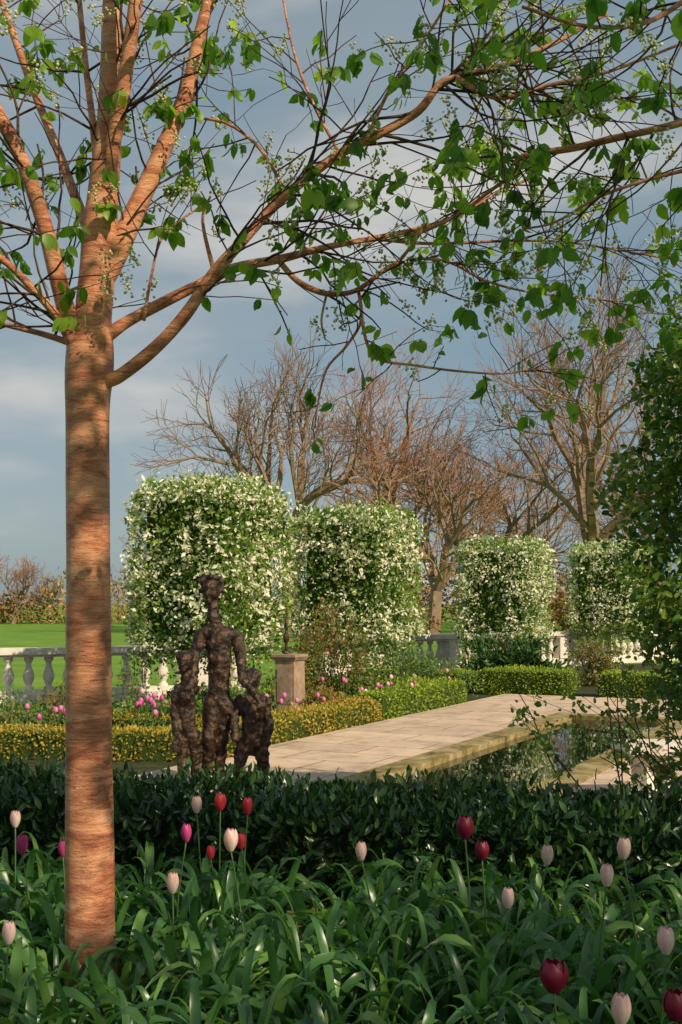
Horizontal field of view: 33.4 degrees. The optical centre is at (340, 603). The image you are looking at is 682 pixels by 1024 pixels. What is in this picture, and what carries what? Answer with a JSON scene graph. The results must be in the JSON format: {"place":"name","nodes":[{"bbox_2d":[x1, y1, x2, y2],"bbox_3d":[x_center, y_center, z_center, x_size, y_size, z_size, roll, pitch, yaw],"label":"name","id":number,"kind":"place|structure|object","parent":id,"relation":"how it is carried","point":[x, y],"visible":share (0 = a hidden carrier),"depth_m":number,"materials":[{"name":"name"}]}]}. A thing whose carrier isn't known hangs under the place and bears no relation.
{"place":"outdoors","nodes":[
{"label":"outdoors","id":0,"kind":"place"},
{"bbox_2d":[0,664,680,1023],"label":"garden soil","id":1,"kind":"structure","parent":0,"point":[583,691],"depth_m":10.73,"materials":[{"name":"brown soil"}]},
{"bbox_2d":[0,920,15,1006],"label":"tulip","id":2,"kind":"object","parent":1,"relation":"on","point":[8,931],"visible":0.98,"depth_m":3.59,"materials":[{"name":"plant"}]},
{"bbox_2d":[0,683,64,727],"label":"flower border plants","id":3,"kind":"object","parent":1,"relation":"on","point":[10,704],"visible":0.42,"depth_m":13.15,"materials":[{"name":"green plant"}]},
{"bbox_2d":[0,705,64,744],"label":"flower border plants","id":4,"kind":"object","parent":1,"relation":"on","point":[3,718],"visible":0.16,"depth_m":11.60,"materials":[{"name":"green plant"}]},
{"bbox_2d":[12,840,64,930],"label":"tulip","id":5,"kind":"object","parent":1,"relation":"on","point":[34,905],"visible":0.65,"depth_m":4.58,"materials":[{"name":"green plant"}]},
{"bbox_2d":[16,834,63,948],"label":"tulip","id":6,"kind":"object","parent":1,"relation":"on","point":[21,844],"visible":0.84,"depth_m":4.58,"materials":[{"name":"green plant"}]},
{"bbox_2d":[26,676,64,714],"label":"flower border plants","id":7,"kind":"object","parent":1,"relation":"on","point":[56,698],"visible":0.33,"depth_m":13.54,"materials":[{"name":"green plant"}]},
{"bbox_2d":[21,712,147,729],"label":"flower border plants","id":8,"kind":"object","parent":1,"relation":"on","point":[118,724],"visible":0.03,"depth_m":11.90,"materials":[{"name":"green plant"}]},
{"bbox_2d":[0,719,241,761],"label":"box hedge","id":9,"kind":"object","parent":1,"relation":"on","point":[134,745],"visible":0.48,"depth_m":10.89,"materials":[{"name":"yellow plant"}]},
{"bbox_2d":[0,645,244,703],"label":"stone balustrade","id":10,"kind":"object","parent":1,"relation":"on","point":[28,654],"visible":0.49,"depth_m":17.25,"materials":[{"name":"beige stone"}]},
{"bbox_2d":[71,872,178,1023],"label":"tulip","id":11,"kind":"object","parent":1,"relation":"on","point":[172,887],"visible":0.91,"depth_m":3.99,"materials":[{"name":"green plant"}]},
{"bbox_2d":[49,709,202,731],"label":"box hedge","id":12,"kind":"object","parent":1,"relation":"on","point":[126,718],"visible":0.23,"depth_m":12.03,"materials":[{"name":"green plant"}]},
{"bbox_2d":[112,684,140,715],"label":"flower border plants","id":13,"kind":"object","parent":1,"relation":"on","point":[113,692],"visible":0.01,"depth_m":12.79,"materials":[{"name":"green plant"}]},
{"bbox_2d":[112,600,158,713],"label":"climbing rose shrub","id":14,"kind":"object","parent":1,"relation":"on","point":[144,666],"visible":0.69,"depth_m":14.54,"materials":[{"name":"green plant"}]},
{"bbox_2d":[113,690,202,719],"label":"flower border plants","id":15,"kind":"object","parent":1,"relation":"on","point":[131,708],"visible":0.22,"depth_m":12.32,"materials":[{"name":"green plant"}]},
{"bbox_2d":[134,823,195,973],"bbox_3d":[-0.749,1.196,4.500,0.312,0.613,0.505,0,0,0],"label":"tulip","id":16,"kind":"object","parent":1,"relation":"on","point":[186,831],"visible":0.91,"depth_m":4.61,"materials":[{"name":"green plant"}]},
{"bbox_2d":[142,796,210,902],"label":"tulip","id":17,"kind":"object","parent":1,"relation":"on","point":[196,803],"visible":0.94,"depth_m":4.90,"materials":[{"name":"plant"}]},
{"bbox_2d":[143,676,245,720],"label":"flower border plants","id":18,"kind":"object","parent":1,"relation":"on","point":[199,707],"visible":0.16,"depth_m":12.14,"materials":[{"name":"green plant"}]},
{"bbox_2d":[118,461,302,699],"bbox_3d":[-1.724,-0.146,14.983,2.098,3.364,2.184,0,0,24],"label":"pleached blossom tree","id":19,"kind":"object","parent":1,"relation":"on","point":[195,529],"visible":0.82,"depth_m":14.48,"materials":[{"name":"green plant"}]},
{"bbox_2d":[174,797,252,904],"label":"tulip","id":20,"kind":"object","parent":1,"relation":"on","point":[247,805],"visible":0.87,"depth_m":5.00,"materials":[{"name":"plant"}]},
{"bbox_2d":[17,677,415,731],"bbox_3d":[-0.809,1.201,13.256,5.981,0.602,1.610,0,0,-45],"label":"pink tulip patch","id":21,"kind":"object","parent":1,"relation":"on","point":[150,700],"visible":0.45,"depth_m":11.66,"materials":[{"name":"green plant"}]},
{"bbox_2d":[165,793,272,910],"bbox_3d":[-0.535,1.160,4.912,0.572,0.685,0.272,0,0,0],"label":"tulip","id":22,"kind":"object","parent":1,"relation":"on","point":[220,801],"visible":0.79,"depth_m":4.89,"materials":[{"name":"plant"}]},
{"bbox_2d":[169,574,273,784],"bbox_3d":[-0.940,0.644,8.970,0.915,1.768,0.514,0,0,0],"label":"bronze family statue","id":23,"kind":"object","parent":1,"relation":"on","point":[222,710],"visible":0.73,"depth_m":8.93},
{"bbox_2d":[197,664,284,711],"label":"flower border plants","id":24,"kind":"object","parent":1,"relation":"on","point":[271,700],"visible":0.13,"depth_m":13.89,"materials":[{"name":"green plant"}]},
{"bbox_2d":[212,828,272,992],"bbox_3d":[-0.350,1.166,4.177,0.236,0.672,0.625,0,0,0],"label":"tulip","id":25,"kind":"object","parent":1,"relation":"on","point":[230,839],"visible":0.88,"depth_m":4.18,"materials":[{"name":"white plant"}]},
{"bbox_2d":[202,845,289,921],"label":"tulip","id":26,"kind":"object","parent":1,"relation":"on","point":[210,851],"visible":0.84,"depth_m":4.88,"materials":[{"name":"plant"}]},
{"bbox_2d":[209,833,302,946],"bbox_3d":[-0.370,1.225,4.786,0.444,0.554,0.319,0,0,0],"label":"tulip","id":27,"kind":"object","parent":1,"relation":"on","point":[241,843],"visible":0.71,"depth_m":4.69,"materials":[{"name":"green plant"}]},
{"bbox_2d":[162,685,352,715],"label":"box hedge","id":28,"kind":"object","parent":1,"relation":"on","point":[204,691],"visible":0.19,"depth_m":14.80,"materials":[{"name":"green plant"}]},
{"bbox_2d":[271,616,307,713],"bbox_3d":[-0.640,0.820,14.200,0.400,1.360,0.400,0,0,27],"label":"stone pedestal","id":29,"kind":"object","parent":1,"relation":"on","point":[290,669],"visible":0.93,"depth_m":14.09,"materials":[{"name":"beige stone"}]},
{"bbox_2d":[139,668,449,712],"bbox_3d":[-0.144,1.211,14.655,1.374,0.583,6.146,0,0,34],"label":"pale tulip patch","id":30,"kind":"object","parent":1,"relation":"on","point":[142,690],"visible":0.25,"depth_m":15.00,"materials":[{"name":"pink plant"}]},
{"bbox_2d":[264,678,348,696],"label":"box hedge","id":31,"kind":"object","parent":1,"relation":"on","point":[271,688],"visible":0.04,"depth_m":16.09,"materials":[{"name":"green plant"}]},
{"bbox_2d":[270,682,350,710],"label":"flower border plants","id":32,"kind":"object","parent":1,"relation":"on","point":[326,688],"visible":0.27,"depth_m":14.21,"materials":[{"name":"green plant"}]},
{"bbox_2d":[238,695,384,745],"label":"box hedge","id":33,"kind":"object","parent":1,"relation":"on","point":[334,716],"visible":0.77,"depth_m":12.81,"materials":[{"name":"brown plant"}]},
{"bbox_2d":[289,596,380,696],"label":"rose shrub","id":34,"kind":"object","parent":1,"relation":"on","point":[323,643],"visible":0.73,"depth_m":15.34,"materials":[{"name":"green plant"}]},
{"bbox_2d":[301,841,377,937],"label":"tulip","id":35,"kind":"object","parent":1,"relation":"on","point":[361,849],"visible":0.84,"depth_m":4.51,"materials":[{"name":"green plant"}]},
{"bbox_2d":[0,0,681,1023],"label":"cherry tree","id":36,"kind":"object","parent":1,"relation":"on","point":[84,324],"visible":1,"depth_m":4.02,"materials":[{"name":"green plant"}]},
{"bbox_2d":[0,741,681,924],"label":"laurel hedge","id":37,"kind":"object","parent":1,"relation":"on","point":[318,825],"visible":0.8,"depth_m":5.49,"materials":[{"name":"green plant"}]},
{"bbox_2d":[0,810,681,1023],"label":"foliage","id":38,"kind":"object","parent":1,"relation":"on","point":[381,974],"depth_m":3.97,"materials":[{"name":"green plant"}]},
{"bbox_2d":[9,712,681,936],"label":"canal coping","id":39,"kind":"object","parent":1,"relation":"on","point":[584,771],"visible":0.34,"depth_m":10.78,"materials":[{"name":"stone"}]},
{"bbox_2d":[265,672,431,693],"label":"box hedge","id":40,"kind":"object","parent":1,"relation":"on","point":[271,684],"visible":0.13,"depth_m":17.10,"materials":[{"name":"green plant"}]},
{"bbox_2d":[286,495,430,679],"bbox_3d":[0.247,-0.065,17.974,2.142,3.203,2.103,0,0,26],"label":"pleached blossom tree","id":41,"kind":"object","parent":1,"relation":"on","point":[359,568],"visible":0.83,"depth_m":17.44,"materials":[{"name":"green plant"}]},
{"bbox_2d":[323,674,410,695],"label":"flower border plants","id":42,"kind":"object","parent":1,"relation":"on","point":[334,680],"visible":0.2,"depth_m":15.47,"materials":[{"name":"green plant"}]},
{"bbox_2d":[356,632,444,681],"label":"rose shrub","id":43,"kind":"object","parent":1,"relation":"on","point":[379,673],"visible":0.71,"depth_m":17.19,"materials":[{"name":"green plant"}]},
{"bbox_2d":[382,675,429,687],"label":"flower border plants","id":44,"kind":"object","parent":1,"relation":"on","point":[416,679],"visible":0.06,"depth_m":16.21,"materials":[{"name":"green plant"}]},
{"bbox_2d":[351,676,466,720],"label":"box hedge","id":45,"kind":"object","parent":1,"relation":"on","point":[435,694],"visible":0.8,"depth_m":15.26,"materials":[{"name":"green plant"}]},
{"bbox_2d":[346,665,480,693],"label":"box hedge","id":46,"kind":"object","parent":1,"relation":"on","point":[473,678],"visible":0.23,"depth_m":19.21,"materials":[{"name":"green plant"}]},
{"bbox_2d":[384,654,488,696],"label":"flower border plants","id":47,"kind":"object","parent":1,"relation":"on","point":[452,673],"visible":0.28,"depth_m":17.90,"materials":[{"name":"green plant"}]},
{"bbox_2d":[413,815,473,973],"bbox_3d":[0.348,1.142,4.299,0.285,0.720,0.428,0,0,0],"label":"tulip","id":48,"kind":"object","parent":1,"relation":"on","point":[464,826],"visible":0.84,"depth_m":4.20,"materials":[{"name":"green plant"}]},
{"bbox_2d":[456,887,513,985],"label":"tulip","id":49,"kind":"object","parent":1,"relation":"on","point":[508,897],"visible":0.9,"depth_m":3.98,"materials":[{"name":"green plant"}]},
{"bbox_2d":[445,528,558,663],"bbox_3d":[3.297,-0.004,22.974,2.069,3.167,2.067,0,0,28],"label":"pleached blossom tree","id":50,"kind":"object","parent":1,"relation":"on","point":[504,590],"visible":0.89,"depth_m":22.46,"materials":[{"name":"green plant"}]},
{"bbox_2d":[457,845,552,957],"bbox_3d":[0.586,1.197,4.265,0.427,0.612,0.175,0,0,0],"label":"tulip","id":51,"kind":"object","parent":1,"relation":"on","point":[547,854],"visible":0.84,"depth_m":4.22,"materials":[{"name":"green plant"}]},
{"bbox_2d":[475,840,551,948],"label":"tulip","id":52,"kind":"object","parent":1,"relation":"on","point":[482,850],"visible":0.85,"depth_m":4.19,"materials":[{"name":"plant"}]},
{"bbox_2d":[455,629,577,686],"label":"yew shrub","id":53,"kind":"object","parent":1,"relation":"on","point":[522,653],"visible":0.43,"depth_m":20.11,"materials":[{"name":"green plant"}]},
{"bbox_2d":[475,664,580,695],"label":"box hedge","id":54,"kind":"object","parent":1,"relation":"on","point":[537,681],"visible":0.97,"depth_m":18.48,"materials":[{"name":"green plant"}]},
{"bbox_2d":[523,958,568,1023],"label":"tulip","id":55,"kind":"object","parent":1,"relation":"on","point":[554,975],"visible":0.99,"depth_m":3.08,"materials":[{"name":"red plant"}]},
{"bbox_2d":[564,863,613,972],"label":"tulip","id":56,"kind":"object","parent":1,"relation":"on","point":[606,873],"visible":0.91,"depth_m":3.91,"materials":[{"name":"green plant"}]},
{"bbox_2d":[507,609,681,808],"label":"loose leafy shrub","id":57,"kind":"object","parent":1,"relation":"on","point":[657,769],"visible":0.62,"depth_m":7.12,"materials":[{"name":"green plant"}]},
{"bbox_2d":[563,637,630,685],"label":"rose shrub","id":58,"kind":"object","parent":1,"relation":"on","point":[597,661],"visible":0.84,"depth_m":20.70,"materials":[{"name":"green plant"}]},
{"bbox_2d":[558,536,652,665],"bbox_3d":[6.464,-0.049,27.476,2.208,3.171,2.151,0,0,28],"label":"pleached blossom tree","id":59,"kind":"object","parent":1,"relation":"on","point":[601,596],"visible":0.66,"depth_m":26.95,"materials":[{"name":"green plant"}]},
{"bbox_2d":[611,992,630,1023],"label":"tulip","id":60,"kind":"object","parent":1,"relation":"on","point":[621,1008],"visible":1,"depth_m":2.98,"materials":[{"name":"plant"}]},
{"bbox_2d":[588,276,681,783],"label":"evergreen column shrub","id":61,"kind":"object","parent":1,"relation":"on","point":[658,620],"visible":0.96,"depth_m":6.35,"materials":[{"name":"green plant"}]},
{"bbox_2d":[595,668,681,699],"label":"box hedge","id":62,"kind":"object","parent":1,"relation":"on","point":[613,680],"visible":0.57,"depth_m":17.92,"materials":[{"name":"green plant"}]},
{"bbox_2d":[617,837,681,1016],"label":"tulip","id":63,"kind":"object","parent":1,"relation":"on","point":[623,847],"visible":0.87,"depth_m":3.98,"materials":[{"name":"pink plant"}]},
{"bbox_2d":[627,926,674,1023],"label":"tulip","id":64,"kind":"object","parent":1,"relation":"on","point":[665,938],"visible":0.98,"depth_m":3.29,"materials":[{"name":"plant"}]},
{"bbox_2d":[663,988,681,1023],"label":"tulip","id":65,"kind":"object","parent":1,"relation":"on","point":[672,1003],"visible":1,"depth_m":2.98,"materials":[{"name":"red plant"}]},
{"bbox_2d":[0,605,681,689],"bbox_3d":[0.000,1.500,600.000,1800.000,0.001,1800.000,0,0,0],"label":"lawn ground","id":66,"kind":"structure","parent":0,"point":[27,634],"depth_m":40.15,"materials":[{"name":"green plant"}]},
{"bbox_2d":[0,554,16,581],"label":"bare tree","id":67,"kind":"object","parent":66,"relation":"on","point":[4,571],"visible":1,"depth_m":80.09,"materials":[{"name":"brown plant"}]},
{"bbox_2d":[0,555,46,623],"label":"bare tree","id":68,"kind":"object","parent":66,"relation":"on","point":[25,575],"visible":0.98,"depth_m":84.57,"materials":[{"name":"brown plant"}]},
{"bbox_2d":[29,572,61,622],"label":"bare tree","id":69,"kind":"object","parent":66,"relation":"on","point":[53,590],"visible":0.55,"depth_m":87.64,"materials":[{"name":"brown plant"}]},
{"bbox_2d":[110,534,146,627],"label":"bare tree","id":70,"kind":"object","parent":66,"relation":"on","point":[124,575],"visible":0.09,"depth_m":71.47,"materials":[{"name":"brown plant"}]},
{"bbox_2d":[131,316,488,634],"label":"bare tree","id":71,"kind":"object","parent":66,"relation":"on","point":[300,480],"visible":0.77,"depth_m":53.16,"materials":[{"name":"brown plant"}]},
{"bbox_2d":[0,564,655,624],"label":"distant thicket","id":72,"kind":"object","parent":66,"relation":"on","point":[9,611],"visible":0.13,"depth_m":86.69,"materials":[{"name":"plant"}]},
{"bbox_2d":[319,465,414,523],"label":"bare tree","id":73,"kind":"object","parent":66,"relation":"on","point":[358,494],"visible":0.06,"depth_m":70.91,"materials":[{"name":"brown plant"}]},
{"bbox_2d":[287,546,451,651],"bbox_3d":[0.692,-0.473,35.937,4.790,4.331,4.102,0,0,28],"label":"olive shrub","id":74,"kind":"object","parent":66,"relation":"on","point":[432,622],"visible":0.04,"depth_m":35.95,"materials":[{"name":"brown plant"}]},
{"bbox_2d":[307,325,501,526],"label":"bare tree","id":75,"kind":"object","parent":66,"relation":"on","point":[385,428],"visible":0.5,"depth_m":58.76,"materials":[{"name":"brown plant"}]},
{"bbox_2d":[322,428,539,633],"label":"bare tree","id":76,"kind":"object","parent":66,"relation":"on","point":[443,572],"visible":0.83,"depth_m":45.35,"materials":[{"name":"brown plant"}]},
{"bbox_2d":[344,393,621,632],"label":"bare tree","id":77,"kind":"object","parent":66,"relation":"on","point":[545,517],"visible":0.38,"depth_m":57.83,"materials":[{"name":"brown plant"}]},
{"bbox_2d":[315,629,677,678],"bbox_3d":[4.800,1.080,27.050,13.688,0.840,0.400,0,0,-41],"label":"stone balustrade","id":78,"kind":"object","parent":66,"relation":"on","point":[447,646],"visible":0.28,"depth_m":27.00,"materials":[{"name":"beige stone"}]},
{"bbox_2d":[423,439,611,594],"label":"bare tree","id":79,"kind":"object","parent":66,"relation":"on","point":[547,525],"visible":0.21,"depth_m":74.25,"materials":[{"name":"brown plant"}]},
{"bbox_2d":[419,226,680,628],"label":"bare tree","id":80,"kind":"object","parent":66,"relation":"on","point":[589,524],"visible":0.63,"depth_m":53.77,"materials":[{"name":"brown plant"}]},
{"bbox_2d":[540,553,642,647],"bbox_3d":[7.450,-0.013,37.937,5.798,3.349,3.876,0,0,0],"label":"olive shrub","id":81,"kind":"object","parent":66,"relation":"on","point":[556,616],"visible":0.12,"depth_m":37.35,"materials":[{"name":"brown plant"}]},
{"bbox_2d":[525,350,681,592],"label":"bare tree","id":82,"kind":"object","parent":66,"relation":"on","point":[616,514],"visible":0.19,"depth_m":62.65,"materials":[{"name":"brown plant"}]},
{"bbox_2d":[0,0,681,604],"label":"sky","id":83,"kind":"structure","parent":0,"point":[32,367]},
{"bbox_2d":[129,694,681,985],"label":"stone path","id":84,"kind":"structure","parent":0,"point":[351,750],"depth_m":12.17,"materials":[{"name":"beige stone"}]},
{"bbox_2d":[611,739,681,796],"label":"stone bench","id":85,"kind":"object","parent":84,"relation":"on","point":[660,750],"visible":0.3,"depth_m":8.39,"materials":[{"name":"beige stone"}]},
{"bbox_2d":[158,719,661,920],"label":"canal water","id":86,"kind":"structure","parent":0,"point":[512,760],"depth_m":11.05,"materials":[{"name":"black liquid"}]}
]}

